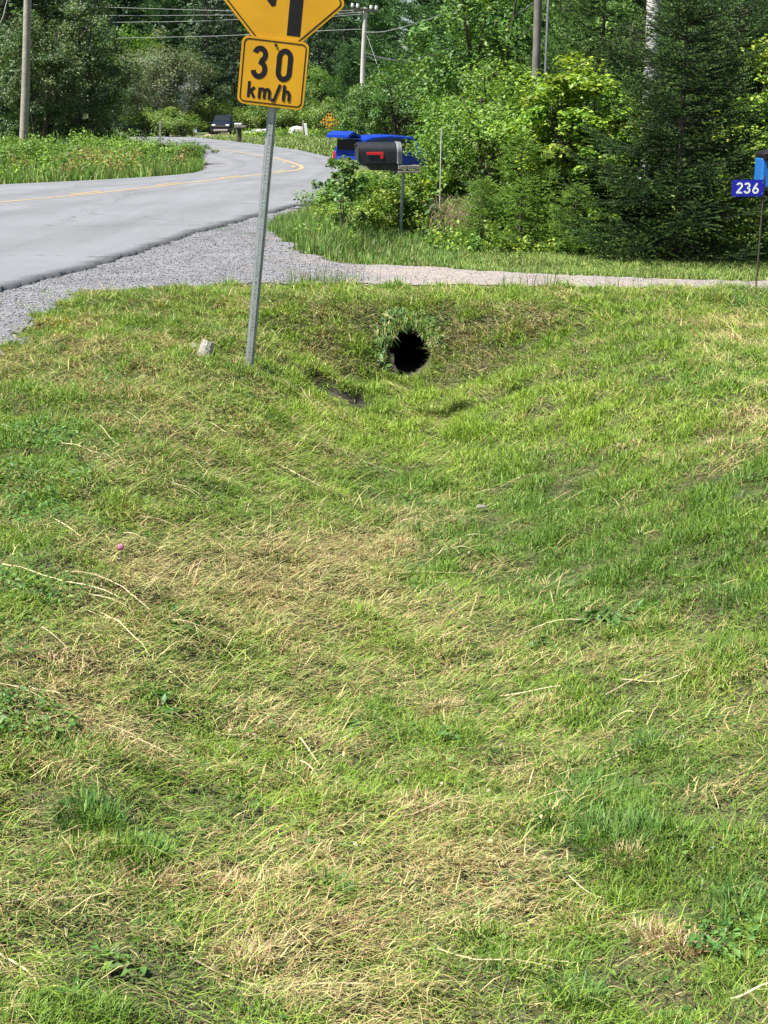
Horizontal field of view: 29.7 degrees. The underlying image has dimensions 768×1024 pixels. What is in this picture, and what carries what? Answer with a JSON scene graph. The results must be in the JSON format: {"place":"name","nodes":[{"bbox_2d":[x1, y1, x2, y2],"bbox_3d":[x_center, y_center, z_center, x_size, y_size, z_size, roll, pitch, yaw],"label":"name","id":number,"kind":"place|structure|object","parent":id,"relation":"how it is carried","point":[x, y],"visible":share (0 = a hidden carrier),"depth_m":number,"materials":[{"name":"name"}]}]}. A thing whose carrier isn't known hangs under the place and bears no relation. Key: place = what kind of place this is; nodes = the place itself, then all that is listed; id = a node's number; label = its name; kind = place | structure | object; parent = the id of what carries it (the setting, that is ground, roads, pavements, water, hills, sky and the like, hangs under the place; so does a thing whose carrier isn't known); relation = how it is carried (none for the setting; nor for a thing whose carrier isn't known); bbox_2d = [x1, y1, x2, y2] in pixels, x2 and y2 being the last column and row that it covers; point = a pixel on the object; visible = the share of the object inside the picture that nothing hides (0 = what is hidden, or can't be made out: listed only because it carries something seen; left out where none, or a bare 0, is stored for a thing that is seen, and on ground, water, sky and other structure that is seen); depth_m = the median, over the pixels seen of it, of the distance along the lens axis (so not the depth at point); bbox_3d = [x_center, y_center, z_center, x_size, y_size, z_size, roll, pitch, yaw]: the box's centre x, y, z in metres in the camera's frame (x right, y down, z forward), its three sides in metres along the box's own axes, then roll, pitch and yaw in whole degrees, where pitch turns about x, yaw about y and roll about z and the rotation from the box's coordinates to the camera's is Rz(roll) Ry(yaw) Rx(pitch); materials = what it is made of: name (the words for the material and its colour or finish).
{"place":"outdoors","nodes":[
{"label":"outdoors","id":0,"kind":"place"},
{"bbox_2d":[0,152,204,183],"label":"verge grass","id":1,"kind":"structure","parent":0,"point":[196,164],"depth_m":37.05,"materials":[{"name":"green plant"}]},
{"bbox_2d":[0,133,339,291],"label":"road","id":2,"kind":"structure","parent":0,"point":[55,236],"depth_m":24.64,"materials":[{"name":"grey asphalt"}]},
{"bbox_2d":[3,139,303,201],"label":"road marking","id":3,"kind":"object","parent":2,"relation":"on","point":[301,167],"visible":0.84,"depth_m":34.03,"materials":[{"name":"paint"}]},
{"bbox_2d":[202,134,447,183],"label":"verge grass","id":4,"kind":"structure","parent":0,"point":[303,143],"depth_m":96.64,"materials":[{"name":"green plant"}]},
{"bbox_2d":[0,75,767,1023],"bbox_3d":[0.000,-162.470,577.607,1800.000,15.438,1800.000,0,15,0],"label":"ground","id":5,"kind":"structure","parent":0,"point":[350,399],"depth_m":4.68,"materials":[{"name":"plant"}]},
{"bbox_2d":[0,135,46,165],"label":"verge bush","id":6,"kind":"object","parent":5,"relation":"on","point":[25,146],"visible":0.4,"depth_m":42.51,"materials":[{"name":"green plant"}]},
{"bbox_2d":[19,0,31,141],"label":"utility pole","id":7,"kind":"object","parent":5,"relation":"on","point":[25,92],"visible":0.77,"depth_m":45.85,"materials":[{"name":"grey wood"}]},
{"bbox_2d":[0,0,95,146],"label":"spruce","id":8,"kind":"object","parent":5,"relation":"on","point":[6,18],"visible":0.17,"depth_m":58.64,"materials":[{"name":"green plant"}]},
{"bbox_2d":[0,9,102,143],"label":"dark tree","id":9,"kind":"object","parent":5,"relation":"on","point":[46,78],"visible":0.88,"depth_m":55.19,"materials":[{"name":"green plant"}]},
{"bbox_2d":[0,0,121,136],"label":"spruce","id":10,"kind":"object","parent":5,"relation":"on","point":[77,20],"visible":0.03,"depth_m":68.29,"materials":[{"name":"green plant"}]},
{"bbox_2d":[1,0,128,136],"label":"broadleaf tree","id":11,"kind":"object","parent":5,"relation":"on","point":[84,44],"visible":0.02,"depth_m":77.41,"materials":[{"name":"green plant"}]},
{"bbox_2d":[0,0,146,144],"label":"dark tree","id":12,"kind":"object","parent":5,"relation":"on","point":[88,59],"visible":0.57,"depth_m":58.86,"materials":[{"name":"green plant"}]},
{"bbox_2d":[60,65,132,139],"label":"dark tree","id":13,"kind":"object","parent":5,"relation":"on","point":[100,125],"visible":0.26,"depth_m":65.23,"materials":[{"name":"green plant"}]},
{"bbox_2d":[7,145,187,176],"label":"red weeds","id":14,"kind":"object","parent":5,"relation":"on","point":[128,153],"visible":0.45,"depth_m":39.02,"materials":[{"name":"green plant"}]},
{"bbox_2d":[0,126,205,181],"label":"verge weeds","id":15,"kind":"object","parent":5,"relation":"on","point":[46,160],"visible":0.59,"depth_m":42.08,"materials":[{"name":"green plant"}]},
{"bbox_2d":[62,0,146,140],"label":"spruce","id":16,"kind":"object","parent":5,"relation":"on","point":[129,126],"visible":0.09,"depth_m":84.08,"materials":[{"name":"green plant"}]},
{"bbox_2d":[88,0,156,65],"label":"pine","id":17,"kind":"object","parent":5,"relation":"on","point":[134,12],"visible":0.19,"depth_m":179.72,"materials":[{"name":"green plant"}]},
{"bbox_2d":[94,24,161,131],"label":"broadleaf tree","id":18,"kind":"object","parent":5,"relation":"on","point":[137,43],"visible":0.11,"depth_m":143.13,"materials":[{"name":"green plant"}]},
{"bbox_2d":[103,39,159,134],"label":"willow","id":19,"kind":"object","parent":5,"relation":"on","point":[135,100],"visible":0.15,"depth_m":122.69,"materials":[{"name":"green plant"}]},
{"bbox_2d":[120,106,169,135],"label":"bush","id":20,"kind":"object","parent":5,"relation":"on","point":[135,121],"visible":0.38,"depth_m":117.12,"materials":[{"name":"green plant"}]},
{"bbox_2d":[137,106,196,136],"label":"bush","id":21,"kind":"object","parent":5,"relation":"on","point":[169,113],"visible":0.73,"depth_m":115.28,"materials":[{"name":"green plant"}]},
{"bbox_2d":[133,0,204,64],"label":"pine","id":22,"kind":"object","parent":5,"relation":"on","point":[163,5],"visible":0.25,"depth_m":174.71,"materials":[{"name":"green plant"}]},
{"bbox_2d":[115,27,231,132],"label":"willow","id":23,"kind":"object","parent":5,"relation":"on","point":[166,70],"visible":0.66,"depth_m":132.22,"materials":[{"name":"green plant"}]},
{"bbox_2d":[157,114,208,136],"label":"bush","id":24,"kind":"object","parent":5,"relation":"on","point":[189,127],"visible":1,"depth_m":114.56,"materials":[{"name":"green plant"}]},
{"bbox_2d":[152,140,219,159],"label":"verge bush","id":25,"kind":"object","parent":5,"relation":"on","point":[191,145],"visible":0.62,"depth_m":47.81,"materials":[{"name":"green plant"}]},
{"bbox_2d":[186,156,229,173],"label":"gravel pullout","id":26,"kind":"structure","parent":5,"relation":"on","point":[214,164],"depth_m":47.96,"materials":[{"name":"grey gravel"}]},
{"bbox_2d":[185,94,245,133],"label":"bush","id":27,"kind":"object","parent":5,"relation":"on","point":[212,109],"visible":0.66,"depth_m":136.15,"materials":[{"name":"green plant"}]},
{"bbox_2d":[179,0,252,130],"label":"spruce","id":28,"kind":"object","parent":5,"relation":"on","point":[199,17],"visible":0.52,"depth_m":156.94,"materials":[{"name":"green plant"}]},
{"bbox_2d":[205,3,260,127],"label":"spruce","id":29,"kind":"object","parent":5,"relation":"on","point":[227,13],"visible":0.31,"depth_m":163.78,"materials":[{"name":"green plant"}]},
{"bbox_2d":[229,104,286,131],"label":"bush","id":30,"kind":"object","parent":5,"relation":"on","point":[255,112],"visible":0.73,"depth_m":143.93,"materials":[{"name":"green plant"}]},
{"bbox_2d":[143,125,380,137],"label":"verge weeds","id":31,"kind":"object","parent":5,"relation":"on","point":[285,132],"visible":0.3,"depth_m":115.12,"materials":[{"name":"green plant"}]},
{"bbox_2d":[224,0,343,366],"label":"traffic sign","id":32,"kind":"object","parent":5,"relation":"on","point":[274,60],"visible":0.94,"depth_m":9.56,"materials":[{"name":"yellow metal"}]},
{"bbox_2d":[260,108,309,128],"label":"bush","id":33,"kind":"object","parent":5,"relation":"on","point":[287,115],"visible":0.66,"depth_m":143.78,"materials":[{"name":"green plant"}]},
{"bbox_2d":[281,8,351,130],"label":"spruce","id":34,"kind":"object","parent":5,"relation":"on","point":[318,37],"visible":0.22,"depth_m":152.23,"materials":[{"name":"green plant"}]},
{"bbox_2d":[290,62,343,130],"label":"broadleaf tree","id":35,"kind":"object","parent":5,"relation":"on","point":[314,90],"visible":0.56,"depth_m":141.38,"materials":[{"name":"green plant"}]},
{"bbox_2d":[296,96,344,131],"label":"bush","id":36,"kind":"object","parent":5,"relation":"on","point":[325,108],"visible":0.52,"depth_m":130.57,"materials":[{"name":"green plant"}]},
{"bbox_2d":[133,467,546,914],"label":"fallen leaf bits","id":37,"kind":"object","parent":5,"relation":"on","point":[487,790],"visible":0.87,"depth_m":4.18,"materials":[{"name":"brown plant"}]},
{"bbox_2d":[311,155,370,230],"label":"viburnum shrub","id":38,"kind":"object","parent":5,"relation":"on","point":[345,175],"visible":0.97,"depth_m":18.07,"materials":[{"name":"green plant"}]},
{"bbox_2d":[321,0,366,97],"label":"spruce","id":39,"kind":"object","parent":5,"relation":"on","point":[349,35],"visible":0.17,"depth_m":163.22,"materials":[{"name":"green plant"}]},
{"bbox_2d":[322,42,370,130],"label":"pine","id":40,"kind":"object","parent":5,"relation":"on","point":[349,65],"visible":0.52,"depth_m":122.33,"materials":[{"name":"green plant"}]},
{"bbox_2d":[305,186,396,233],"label":"dogwood bush","id":41,"kind":"object","parent":5,"relation":"on","point":[370,212],"visible":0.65,"depth_m":19.42,"materials":[{"name":"green plant"}]},
{"bbox_2d":[317,86,396,152],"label":"alder bush","id":42,"kind":"object","parent":5,"relation":"on","point":[347,123],"visible":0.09,"depth_m":69.16,"materials":[{"name":"green plant"}]},
{"bbox_2d":[293,170,429,227],"bbox_3d":[-0.284,-4.535,20.971,1.701,1.020,1.596,12,19,36],"label":"dogwood bush","id":43,"kind":"object","parent":5,"relation":"on","point":[391,192],"visible":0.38,"depth_m":20.54,"materials":[{"name":"green plant"}]},
{"bbox_2d":[351,3,377,101],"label":"utility pole","id":44,"kind":"object","parent":5,"relation":"on","point":[365,10],"visible":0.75,"depth_m":76.02,"materials":[{"name":"grey wood"}]},
{"bbox_2d":[266,203,466,267],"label":"long roadside grass","id":45,"kind":"structure","parent":5,"relation":"on","point":[284,224],"depth_m":17.72,"materials":[{"name":"green plant"}]},
{"bbox_2d":[328,0,429,132],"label":"pine","id":46,"kind":"object","parent":5,"relation":"on","point":[374,40],"visible":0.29,"depth_m":127.59,"materials":[{"name":"green plant"}]},
{"bbox_2d":[0,0,759,112],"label":"forest","id":47,"kind":"object","parent":5,"relation":"on","point":[136,19],"depth_m":187.50,"materials":[{"name":"green plant"}]},
{"bbox_2d":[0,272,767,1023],"bbox_3d":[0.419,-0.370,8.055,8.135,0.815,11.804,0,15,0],"label":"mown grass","id":48,"kind":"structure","parent":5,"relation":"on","point":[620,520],"depth_m":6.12,"materials":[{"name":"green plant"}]},
{"bbox_2d":[0,385,767,998],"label":"long straw","id":49,"kind":"object","parent":48,"relation":"on","point":[300,737],"visible":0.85,"depth_m":4.62,"materials":[{"name":"beige plant"}]},
{"bbox_2d":[0,306,767,979],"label":"dry tufts","id":50,"kind":"object","parent":5,"relation":"on","point":[660,932],"visible":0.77,"depth_m":3.52,"materials":[{"name":"plant"}]},
{"bbox_2d":[0,287,767,963],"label":"clover","id":51,"kind":"object","parent":5,"relation":"on","point":[72,719],"visible":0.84,"depth_m":5.93,"materials":[{"name":"green plant"}]},
{"bbox_2d":[0,292,767,1023],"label":"plantain leaves","id":52,"kind":"object","parent":5,"relation":"on","point":[144,968],"visible":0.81,"depth_m":4.48,"materials":[{"name":"green plant"}]},
{"bbox_2d":[354,141,420,233],"bbox_3d":[0.040,-4.285,19.718,0.881,1.465,0.357,-3,15,-10],"label":"mailbox","id":53,"kind":"object","parent":5,"relation":"on","point":[378,155],"visible":0.97,"depth_m":19.46,"materials":[{"name":"black painted metal"},{"name":"red plastic"},{"name":"weathered wood"}]},
{"bbox_2d":[327,131,447,175],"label":"car","id":54,"kind":"object","parent":5,"relation":"on","point":[345,146],"visible":0.2,"depth_m":55.12,"materials":[{"name":"painted metal"},{"name":"glass"},{"name":"plastic"}]},
{"bbox_2d":[333,61,454,174],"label":"alder bush","id":55,"kind":"object","parent":5,"relation":"on","point":[379,113],"visible":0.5,"depth_m":59.64,"materials":[{"name":"green plant"}]},
{"bbox_2d":[350,161,445,224],"bbox_3d":[0.044,-4.766,21.912,2.096,1.152,1.885,-6,16,-21],"label":"dogwood bush","id":56,"kind":"object","parent":5,"relation":"on","point":[378,184],"visible":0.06,"depth_m":21.63,"materials":[{"name":"green plant"}]},
{"bbox_2d":[144,599,660,739],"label":"dock leaves","id":57,"kind":"object","parent":5,"relation":"on","point":[164,695],"visible":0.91,"depth_m":5.16,"materials":[{"name":"green plant"}]},
{"bbox_2d":[43,227,767,1013],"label":"green tufts","id":58,"kind":"object","parent":5,"relation":"on","point":[567,985],"visible":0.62,"depth_m":3.71,"materials":[{"name":"green plant"}]},
{"bbox_2d":[333,0,477,124],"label":"pine","id":59,"kind":"object","parent":5,"relation":"on","point":[409,13],"visible":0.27,"depth_m":105.19,"materials":[{"name":"green plant"}]},
{"bbox_2d":[373,311,442,363],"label":"overhanging grass","id":60,"kind":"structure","parent":5,"relation":"on","point":[397,320],"depth_m":12.21,"materials":[{"name":"green plant"}]},
{"bbox_2d":[369,305,447,376],"bbox_3d":[0.191,-1.821,13.628,0.676,0.557,3.743,0,15,0],"label":"culvert","id":61,"kind":"object","parent":5,"relation":"on","point":[393,314],"depth_m":12.34,"materials":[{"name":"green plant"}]},
{"bbox_2d":[358,52,462,143],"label":"alder bush","id":62,"kind":"object","parent":5,"relation":"on","point":[390,117],"visible":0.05,"depth_m":63.06,"materials":[{"name":"green plant"}]},
{"bbox_2d":[390,171,483,232],"bbox_3d":[0.714,-4.444,20.974,1.649,1.020,1.549,2,15,7],"label":"dogwood bush","id":63,"kind":"object","parent":5,"relation":"on","point":[411,214],"visible":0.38,"depth_m":20.68,"materials":[{"name":"green plant"}]},
{"bbox_2d":[421,172,462,226],"bbox_3d":[0.759,-4.212,20.129,0.548,1.002,0.522,-8,17,-27],"label":"maple sapling","id":64,"kind":"object","parent":5,"relation":"on","point":[429,186],"visible":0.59,"depth_m":20.03,"materials":[{"name":"green plant"}]},
{"bbox_2d":[411,193,491,239],"bbox_3d":[0.912,-3.900,19.254,0.898,0.652,0.871,-12,19,-37],"label":"dead brush","id":65,"kind":"object","parent":5,"relation":"on","point":[448,217],"visible":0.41,"depth_m":19.16,"materials":[{"name":"brown plant"}]},
{"bbox_2d":[397,0,523,123],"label":"pine","id":66,"kind":"object","parent":5,"relation":"on","point":[430,13],"visible":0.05,"depth_m":90.87,"materials":[{"name":"green plant"}]},
{"bbox_2d":[173,284,767,319],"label":"lip grass","id":67,"kind":"structure","parent":5,"relation":"on","point":[356,297],"depth_m":12.54,"materials":[{"name":"green plant"}]},
{"bbox_2d":[434,139,506,228],"bbox_3d":[1.360,-4.802,21.575,1.249,1.481,1.173,4,16,13],"label":"dogwood bush","id":68,"kind":"object","parent":5,"relation":"on","point":[463,167],"visible":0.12,"depth_m":21.22,"materials":[{"name":"green plant"}]},
{"bbox_2d":[419,66,527,177],"bbox_3d":[1.899,-6.326,25.275,1.895,2.735,2.508,14,20,41],"label":"alder bush","id":69,"kind":"object","parent":5,"relation":"on","point":[498,91],"visible":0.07,"depth_m":24.88,"materials":[{"name":"green plant"}]},
{"bbox_2d":[440,175,522,250],"bbox_3d":[1.272,-3.763,18.499,1.248,1.098,1.092,-5,16,-18],"label":"fir","id":70,"kind":"object","parent":5,"relation":"on","point":[478,220],"visible":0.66,"depth_m":18.42,"materials":[{"name":"green plant"}]},
{"bbox_2d":[399,46,595,231],"bbox_3d":[1.748,-5.114,20.335,3.101,2.699,2.821,0,15,0],"label":"alder bush","id":71,"kind":"object","parent":5,"relation":"on","point":[480,139],"visible":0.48,"depth_m":20.02,"materials":[{"name":"green plant"}]},
{"bbox_2d":[390,0,606,157],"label":"alder tree","id":72,"kind":"object","parent":5,"relation":"on","point":[492,44],"visible":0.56,"depth_m":33.66,"materials":[{"name":"green plant"}]},
{"bbox_2d":[437,0,569,71],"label":"pine","id":73,"kind":"object","parent":5,"relation":"on","point":[446,38],"visible":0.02,"depth_m":86.03,"materials":[{"name":"green plant"}]},
{"bbox_2d":[463,126,570,254],"bbox_3d":[1.763,-3.942,18.241,1.559,1.771,1.782,0,15,0],"label":"fir","id":74,"kind":"object","parent":5,"relation":"on","point":[520,199],"visible":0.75,"depth_m":18.19,"materials":[{"name":"green plant"}]},
{"bbox_2d":[281,262,767,305],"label":"tall stems","id":75,"kind":"object","parent":5,"relation":"on","point":[504,279],"visible":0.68,"depth_m":13.80,"materials":[{"name":"green plant"}]},
{"bbox_2d":[290,212,767,257],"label":"roadside weeds","id":76,"kind":"object","parent":5,"relation":"on","point":[433,233],"visible":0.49,"depth_m":18.16,"materials":[{"name":"green plant"}]},
{"bbox_2d":[530,0,549,196],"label":"utility pole","id":77,"kind":"object","parent":5,"relation":"on","point":[536,54],"visible":0.26,"depth_m":25.17,"materials":[{"name":"grey wood"}]},
{"bbox_2d":[478,0,620,114],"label":"alder tree","id":78,"kind":"object","parent":5,"relation":"on","point":[525,13],"visible":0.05,"depth_m":37.34,"materials":[{"name":"green plant"}]},
{"bbox_2d":[497,105,606,223],"bbox_3d":[2.335,-4.581,19.764,1.582,1.972,1.771,-4,16,-16],"label":"hazel bush","id":79,"kind":"object","parent":5,"relation":"on","point":[533,167],"visible":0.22,"depth_m":19.39,"materials":[{"name":"green plant"}]},
{"bbox_2d":[502,0,611,116],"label":"fir","id":80,"kind":"object","parent":5,"relation":"on","point":[565,16],"visible":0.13,"depth_m":31.19,"materials":[{"name":"green plant"}]},
{"bbox_2d":[530,182,614,257],"bbox_3d":[2.338,-3.584,18.037,1.248,1.063,1.426,-2,15,-9],"label":"fir","id":81,"kind":"object","parent":5,"relation":"on","point":[567,238],"visible":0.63,"depth_m":17.90,"materials":[{"name":"green plant"}]},
{"bbox_2d":[486,52,662,235],"bbox_3d":[2.451,-4.658,18.945,2.291,2.609,1.758,0,15,0],"label":"hazel bush","id":82,"kind":"object","parent":5,"relation":"on","point":[566,114],"visible":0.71,"depth_m":18.43,"materials":[{"name":"green plant"}]},
{"bbox_2d":[398,148,767,241],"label":"shaded undergrowth","id":83,"kind":"object","parent":5,"relation":"on","point":[436,193],"visible":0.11,"depth_m":19.73,"materials":[{"name":"green plant"}]},
{"bbox_2d":[530,0,671,172],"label":"fir","id":84,"kind":"object","parent":5,"relation":"on","point":[585,30],"visible":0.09,"depth_m":27.52,"materials":[{"name":"green plant"}]},
{"bbox_2d":[572,109,642,244],"bbox_3d":[2.851,-4.109,18.275,0.775,1.880,0.892,15,21,43],"label":"birch sapling","id":85,"kind":"object","parent":5,"relation":"on","point":[613,118],"visible":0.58,"depth_m":18.18,"materials":[{"name":"green plant"}]},
{"bbox_2d":[533,14,728,242],"bbox_3d":[3.517,-5.152,19.936,3.098,3.271,2.992,10,18,34],"label":"spruce","id":86,"kind":"object","parent":5,"relation":"on","point":[621,56],"visible":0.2,"depth_m":19.61,"materials":[{"name":"green plant"}]},
{"bbox_2d":[519,0,767,268],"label":"spruce","id":87,"kind":"object","parent":5,"relation":"on","point":[657,227],"visible":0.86,"depth_m":17.08,"materials":[{"name":"green plant"}]},
{"bbox_2d":[638,0,660,195],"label":"birch tree","id":88,"kind":"object","parent":5,"relation":"on","point":[653,20],"visible":0.06,"depth_m":21.79,"materials":[{"name":"white plant"}]},
{"bbox_2d":[557,0,757,134],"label":"alder tree","id":89,"kind":"object","parent":5,"relation":"on","point":[593,47],"visible":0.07,"depth_m":30.56,"materials":[{"name":"green plant"}]},
{"bbox_2d":[604,0,756,193],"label":"fir","id":90,"kind":"object","parent":5,"relation":"on","point":[668,38],"visible":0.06,"depth_m":25.68,"materials":[{"name":"green plant"}]},
{"bbox_2d":[617,0,767,241],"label":"spruce","id":91,"kind":"object","parent":5,"relation":"on","point":[764,25],"visible":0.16,"depth_m":19.32,"materials":[{"name":"green plant"}]},
{"bbox_2d":[661,0,767,207],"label":"spruce","id":92,"kind":"object","parent":5,"relation":"on","point":[749,6],"visible":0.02,"depth_m":22.74,"materials":[{"name":"green plant"}]},
{"bbox_2d":[684,34,767,240],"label":"hazel bush","id":93,"kind":"object","parent":5,"relation":"on","point":[761,84],"visible":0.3,"depth_m":19.14,"materials":[{"name":"green plant"}]},
{"bbox_2d":[713,167,767,259],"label":"maple sapling","id":94,"kind":"object","parent":5,"relation":"on","point":[753,216],"visible":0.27,"depth_m":17.25,"materials":[{"name":"green plant"}]},
{"bbox_2d":[732,176,765,286],"bbox_3d":[3.336,-2.511,13.427,0.310,1.175,0.028,1,15,0],"label":"house number sign","id":95,"kind":"object","parent":5,"relation":"on","point":[748,187],"visible":0.98,"depth_m":13.30,"materials":[{"name":"blue metal"}]},
{"bbox_2d":[754,149,767,187],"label":"roadside box","id":96,"kind":"object","parent":5,"relation":"on","point":[761,165],"visible":0.82,"depth_m":14.54,"materials":[{"name":"blue plastic"}]},
{"bbox_2d":[0,206,767,352],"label":"gravel driveway","id":97,"kind":"structure","parent":0,"point":[395,272],"depth_m":14.89,"materials":[{"name":"grey gravel"}]},
{"bbox_2d":[304,257,767,287],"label":"driveway grit","id":98,"kind":"object","parent":97,"relation":"on","point":[521,278],"visible":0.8,"depth_m":14.66,"materials":[{"name":"gravel"}]},
{"bbox_2d":[275,232,767,280],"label":"verge grass","id":99,"kind":"structure","parent":0,"point":[687,269],"depth_m":16.51,"materials":[{"name":"green plant"}]},
{"label":"far driveway","id":100,"kind":"structure","parent":0,"visible":0},
{"bbox_2d":[210,115,235,134],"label":"parked suv","id":101,"kind":"object","parent":100,"relation":"on","point":[223,123],"visible":0.92,"depth_m":127.91,"materials":[{"name":"black"}]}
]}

